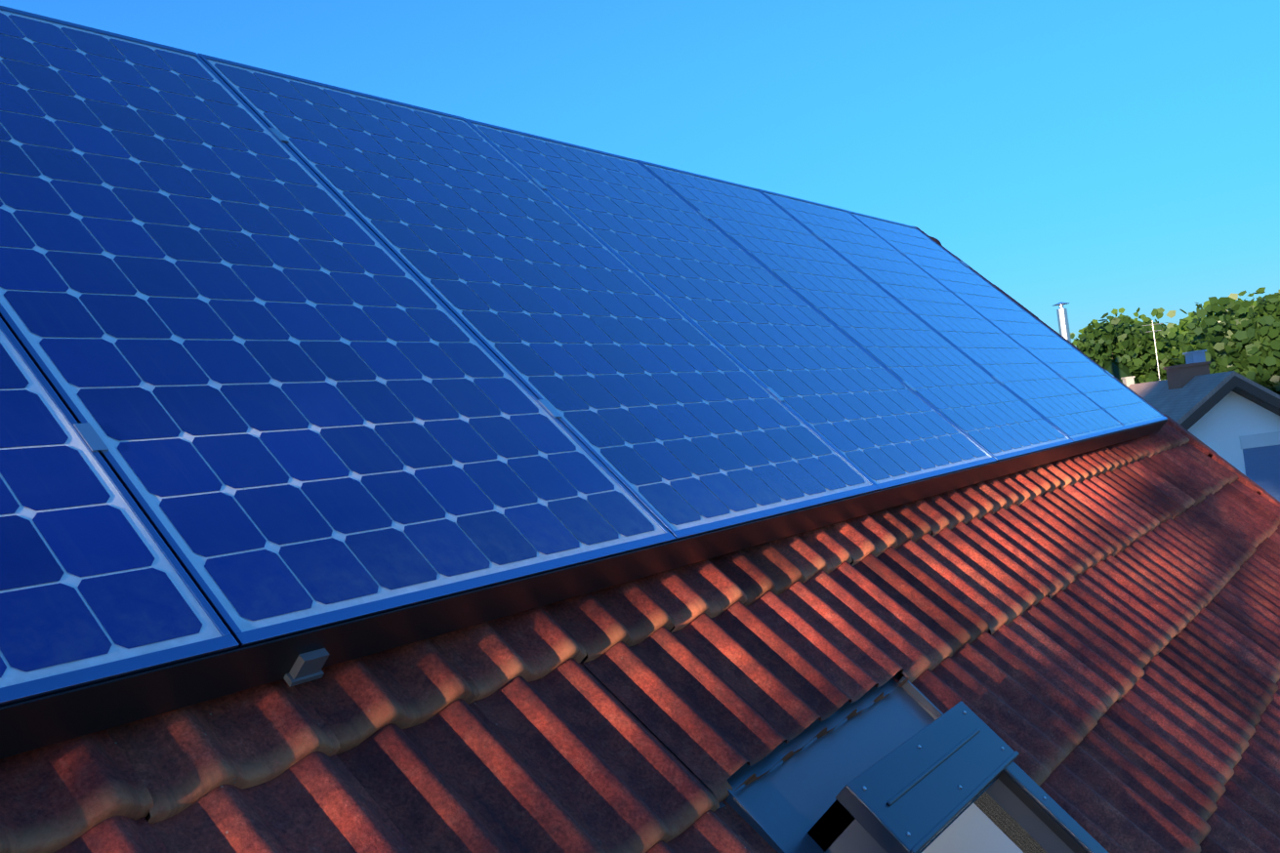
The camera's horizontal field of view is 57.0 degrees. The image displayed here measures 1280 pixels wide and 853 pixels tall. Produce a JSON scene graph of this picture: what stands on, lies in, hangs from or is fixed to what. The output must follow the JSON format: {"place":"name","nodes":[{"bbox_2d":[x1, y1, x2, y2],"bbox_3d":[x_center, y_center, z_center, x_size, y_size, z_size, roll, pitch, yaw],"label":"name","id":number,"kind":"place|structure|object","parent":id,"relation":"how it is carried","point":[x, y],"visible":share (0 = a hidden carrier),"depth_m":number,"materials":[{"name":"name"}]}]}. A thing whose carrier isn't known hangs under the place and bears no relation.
{"place":"outdoors","nodes":[
{"label":"outdoors","id":0,"kind":"place"},
{"bbox_2d":[0,0,1279,346],"label":"sky","id":1,"kind":"structure","parent":0,"point":[1097,157],"materials":[{"name":"blue"}]},
{"bbox_2d":[580,640,775,774],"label":"roof deck","id":2,"kind":"structure","parent":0,"point":[642,723],"depth_m":2.18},
{"bbox_2d":[926,235,941,246],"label":"roof ridge tiles","id":3,"kind":"object","parent":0,"point":[935,240],"visible":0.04,"depth_m":8.08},
{"bbox_2d":[921,791,1046,852],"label":"glass","id":4,"kind":"object","parent":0,"point":[972,828],"depth_m":2.54,"materials":[{"name":"clear glass"}]},
{"bbox_2d":[920,770,1088,852],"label":"roof window gaskets","id":5,"kind":"object","parent":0,"point":[1044,816],"visible":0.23,"depth_m":2.44,"materials":[{"name":"black rubber"}]},
{"bbox_2d":[911,225,1279,507],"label":"roof verge tiles","id":6,"kind":"object","parent":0,"point":[1207,450],"visible":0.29,"depth_m":7.35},
{"bbox_2d":[1187,391,1279,475],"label":"neighbour house walls","id":7,"kind":"structure","parent":0,"point":[1223,424],"depth_m":19.68,"materials":[{"name":"white paint"}]},
{"bbox_2d":[1053,301,1071,342],"bbox_3d":[9.469,-1.513,26.071,0.370,2.500,0.380,-7,-1,1],"label":"chimney pipe","id":8,"kind":"object","parent":7,"relation":"on","point":[1062,321],"visible":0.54,"depth_m":26.00,"materials":[{"name":"silver metal"}]},
{"bbox_2d":[1120,375,1135,386],"bbox_3d":[9.847,-0.899,23.741,0.200,0.200,0.220,-7,-1,1],"label":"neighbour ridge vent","id":9,"kind":"object","parent":7,"relation":"on","point":[1128,381],"visible":0.82,"depth_m":23.65,"materials":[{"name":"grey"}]},
{"bbox_2d":[1142,321,1162,380],"bbox_3d":[9.930,-1.259,22.605,0.400,1.550,0.026,-7,-1,1],"label":"antenna","id":10,"kind":"object","parent":7,"relation":"attached to","point":[1152,324],"visible":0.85,"depth_m":22.60,"materials":[{"name":"grey metal"}]},
{"bbox_2d":[1163,361,1211,389],"bbox_3d":[9.812,-0.707,21.023,0.580,0.820,0.610,-7,-1,1],"label":"neighbour chimney","id":11,"kind":"object","parent":7,"relation":"on","point":[1181,376],"visible":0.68,"depth_m":20.76,"materials":[{"name":"brown brick"}]},
{"bbox_2d":[1182,349,1206,364],"bbox_3d":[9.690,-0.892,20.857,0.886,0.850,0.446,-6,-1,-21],"label":"chimney cowl","id":12,"kind":"object","parent":11,"relation":"on","point":[1195,356],"visible":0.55,"depth_m":20.81,"materials":[{"name":"grey metal"}]},
{"bbox_2d":[1127,371,1279,424],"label":"house roof","id":13,"kind":"structure","parent":7,"relation":"on","point":[1178,406],"depth_m":20.09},
{"bbox_2d":[1180,375,1279,430],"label":"neighbour barge boards","id":14,"kind":"object","parent":7,"relation":"on","point":[1210,403],"visible":0.43,"depth_m":19.33,"materials":[{"name":"black wood"}]},
{"bbox_2d":[1238,431,1279,449],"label":"neighbour window surround","id":15,"kind":"object","parent":7,"relation":"attached to","point":[1259,440],"visible":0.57,"depth_m":19.63,"materials":[{"name":"white paint"}]},
{"bbox_2d":[1242,445,1279,501],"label":"window","id":16,"kind":"structure","parent":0,"point":[1262,467],"depth_m":19.64,"materials":[{"name":"blue glass"}]},
{"label":"ground","id":17,"kind":"structure","parent":0,"visible":0},
{"bbox_2d":[1070,307,1180,346],"bbox_3d":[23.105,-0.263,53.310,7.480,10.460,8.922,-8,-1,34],"label":"leaves","id":18,"kind":"object","parent":17,"relation":"on","point":[1114,311],"depth_m":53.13,"materials":[{"name":"green plant"}]},
{"bbox_2d":[1070,312,1186,383],"bbox_3d":[14.230,1.147,35.319,5.582,9.078,5.187,-8,-1,34],"label":"tree","id":19,"kind":"object","parent":17,"relation":"on","point":[1128,350],"depth_m":34.65,"materials":[{"name":"green plant"}]},
{"bbox_2d":[1130,307,1188,338],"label":"leaves","id":20,"kind":"object","parent":17,"relation":"on","point":[1158,313],"depth_m":41.48,"materials":[{"name":"green plant"}]},
{"bbox_2d":[1133,321,1219,380],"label":"leaves","id":21,"kind":"object","parent":17,"relation":"on","point":[1182,331],"visible":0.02,"depth_m":35.54,"materials":[{"name":"green plant"}]},
{"bbox_2d":[1148,289,1279,395],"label":"tree","id":22,"kind":"object","parent":17,"relation":"on","point":[1244,345],"visible":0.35,"depth_m":31.47,"materials":[{"name":"green plant"}]},
{"bbox_2d":[1173,297,1259,344],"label":"leaves","id":23,"kind":"object","parent":17,"relation":"on","point":[1190,316],"depth_m":39.26,"materials":[{"name":"green plant"}]},
{"bbox_2d":[1204,287,1265,316],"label":"leaves","id":24,"kind":"object","parent":17,"relation":"on","point":[1243,293],"depth_m":45.54,"materials":[{"name":"green plant"}]},
{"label":"house walls","id":25,"kind":"object","parent":17,"relation":"on","visible":0},
{"bbox_2d":[0,423,1279,852],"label":"roof tiles","id":26,"kind":"object","parent":25,"relation":"on","point":[1092,639],"visible":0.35,"depth_m":2.56,"materials":[{"name":"red tile"}]},
{"bbox_2d":[283,648,330,687],"bbox_3d":[-0.481,0.330,1.680,0.057,0.052,0.046,-5,-46,-56],"label":"mounting bracket","id":27,"kind":"object","parent":26,"relation":"on","point":[307,667],"visible":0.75,"depth_m":1.66,"materials":[{"name":"grey metal"}]},
{"bbox_2d":[0,5,1167,707],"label":"solar panel frames","id":28,"kind":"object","parent":26,"relation":"on","point":[232,637],"visible":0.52,"depth_m":2.32,"materials":[{"name":"silver metal"}]},
{"bbox_2d":[0,9,1163,688],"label":"pv backsheet","id":29,"kind":"object","parent":28,"relation":"in","point":[14,676],"visible":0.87,"depth_m":2.47,"materials":[{"name":"white plastic"}]},
{"bbox_2d":[0,12,1161,677],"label":"photovoltaic cells","id":30,"kind":"object","parent":29,"relation":"on","point":[49,626],"visible":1,"depth_m":2.59,"materials":[{"name":"blue glass"}]},
{"bbox_2d":[0,419,1167,759],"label":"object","id":31,"kind":"object","parent":28,"relation":"attached to","point":[59,717],"visible":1,"depth_m":1.83,"materials":[{"name":"black metal"}]},
{"bbox_2d":[73,127,1114,454],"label":"panel clamps","id":32,"kind":"object","parent":28,"relation":"attached to","point":[91,436],"visible":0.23,"depth_m":2.58,"materials":[{"name":"silver metal"}]},
{"bbox_2d":[693,672,1073,852],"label":"window flashing","id":33,"kind":"object","parent":26,"relation":"on","point":[792,805],"visible":0.46,"depth_m":2.35,"materials":[{"name":"metal"}]},
{"bbox_2d":[835,701,1108,852],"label":"roof window frame covers","id":34,"kind":"object","parent":33,"relation":"on","point":[918,795],"visible":1,"depth_m":2.27,"materials":[{"name":"metal"}]},
{"bbox_2d":[862,710,1046,836],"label":"screws","id":35,"kind":"object","parent":34,"relation":"in","point":[908,834],"visible":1,"depth_m":2.29,"materials":[{"name":"metal"}]}
]}

